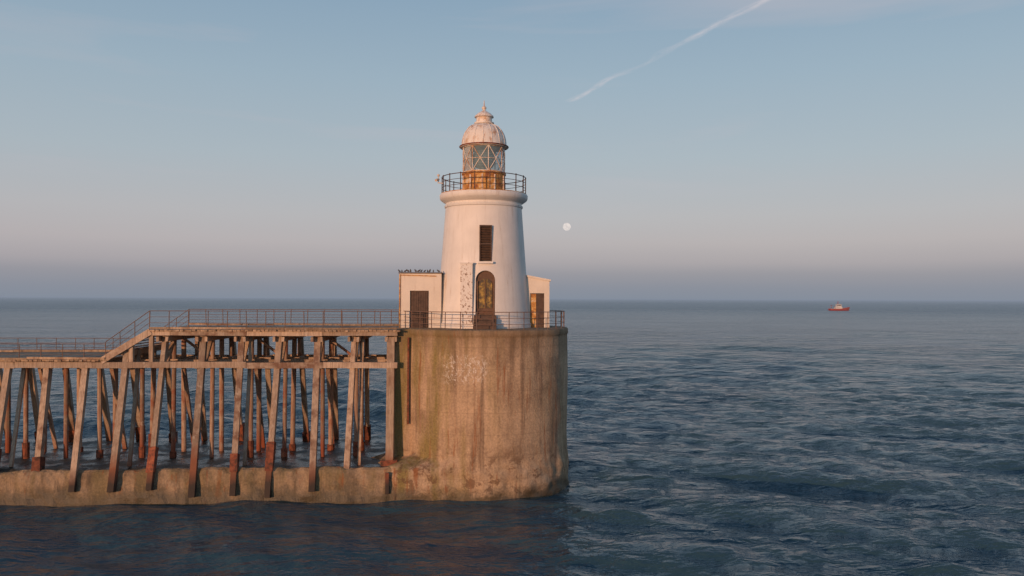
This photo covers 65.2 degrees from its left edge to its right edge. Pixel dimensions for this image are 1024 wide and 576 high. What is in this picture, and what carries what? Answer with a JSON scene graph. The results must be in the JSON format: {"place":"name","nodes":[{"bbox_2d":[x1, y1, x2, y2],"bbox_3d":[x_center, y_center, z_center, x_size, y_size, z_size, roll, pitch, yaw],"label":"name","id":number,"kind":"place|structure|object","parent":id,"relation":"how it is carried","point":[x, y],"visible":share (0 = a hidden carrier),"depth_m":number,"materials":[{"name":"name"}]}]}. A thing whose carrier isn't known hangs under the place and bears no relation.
{"place":"outdoors","nodes":[
{"label":"outdoors","id":0,"kind":"place"},
{"bbox_2d":[0,296,1023,575],"bbox_3d":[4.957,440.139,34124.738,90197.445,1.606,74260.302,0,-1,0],"label":"sea water","id":1,"kind":"structure","parent":0,"point":[784,438],"depth_m":57.24,"materials":[{"name":"blue liquid"}]},
{"bbox_2d":[0,436,423,506],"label":"breakwater","id":2,"kind":"object","parent":1,"relation":"in","point":[337,482],"visible":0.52,"depth_m":44.28,"materials":[{"name":"concrete"}]},
{"bbox_2d":[0,309,400,497],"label":"timber pier","id":3,"kind":"structure","parent":2,"relation":"on","point":[359,361],"depth_m":45.85,"materials":[{"name":"wood"}]},
{"bbox_2d":[371,326,568,500],"bbox_3d":[-2.477,8.664,49.577,12.048,12.500,10.704,0,-1,0],"label":"pier roundhead","id":4,"kind":"object","parent":1,"relation":"in","point":[480,414],"visible":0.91,"depth_m":44.86,"materials":[{"name":"concrete"}]},
{"bbox_2d":[398,272,442,327],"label":"white outbuilding","id":5,"kind":"structure","parent":4,"relation":"on","point":[420,291],"depth_m":48.01,"materials":[{"name":"paint"}]},
{"bbox_2d":[398,269,439,271],"bbox_3d":[-5.551,-1.040,48.031,2.623,0.205,0.358,0,-1,0],"label":"bird flock","id":6,"kind":"object","parent":5,"relation":"on","point":[416,270],"visible":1,"depth_m":47.98,"materials":[{"name":"grey"}]},
{"bbox_2d":[411,291,427,327],"bbox_3d":[-5.563,1.283,48.105,1.020,2.200,0.085,0,-1,0],"label":"door","id":7,"kind":"structure","parent":5,"relation":"in","point":[419,299],"depth_m":48.06,"materials":[{"name":"brown wood"}]},
{"bbox_2d":[435,101,530,328],"bbox_3d":[-1.760,-4.642,49.377,5.960,14.130,6.730,0,-1,0],"label":"lighthouse","id":8,"kind":"object","parent":4,"relation":"on","point":[483,266],"visible":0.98,"depth_m":47.62,"materials":[{"name":"white paint"}]},
{"bbox_2d":[479,278,491,307],"bbox_3d":[-1.569,0.312,47.200,0.800,1.750,0.080,0,-1,0],"label":"window","id":9,"kind":"structure","parent":8,"relation":"in","point":[482,283],"depth_m":47.16,"materials":[{"name":"yellow glass"}]},
{"bbox_2d":[404,310,564,329],"bbox_3d":[-1.789,1.917,49.678,10.086,1.041,10.077,0,-1,0],"label":"guard railing","id":10,"kind":"object","parent":4,"relation":"on","point":[493,318],"visible":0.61,"depth_m":45.27,"materials":[{"name":"metal"}]},
{"bbox_2d":[526,275,550,326],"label":"white outbuilding","id":11,"kind":"structure","parent":4,"relation":"on","point":[538,294],"depth_m":49.21,"materials":[{"name":"paint"}]},
{"bbox_2d":[530,294,535,326],"bbox_3d":[1.307,1.390,49.331,0.340,2.070,0.050,0,-1,0],"label":"door panel","id":12,"kind":"structure","parent":11,"relation":"in","point":[532,296],"depth_m":49.31,"materials":[{"name":"orange wood"}]},
{"bbox_2d":[536,294,543,326],"bbox_3d":[1.717,1.391,49.311,0.480,2.070,0.050,0,-1,0],"label":"door","id":13,"kind":"structure","parent":11,"relation":"in","point":[539,297],"depth_m":49.29,"materials":[{"name":"brown wood"}]},
{"bbox_2d":[828,304,849,310],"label":"fishing boat","id":14,"kind":"object","parent":1,"relation":"on","point":[838,307],"visible":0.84,"depth_m":797.98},
{"bbox_2d":[0,0,1023,299],"label":"sky","id":15,"kind":"structure","parent":0,"point":[779,149],"materials":[{"name":"blue"}]},
{"bbox_2d":[563,223,570,230],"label":"moon","id":16,"kind":"object","parent":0,"point":[566,226],"visible":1,"depth_m":8977.61,"materials":[{"name":"white"}]}
]}

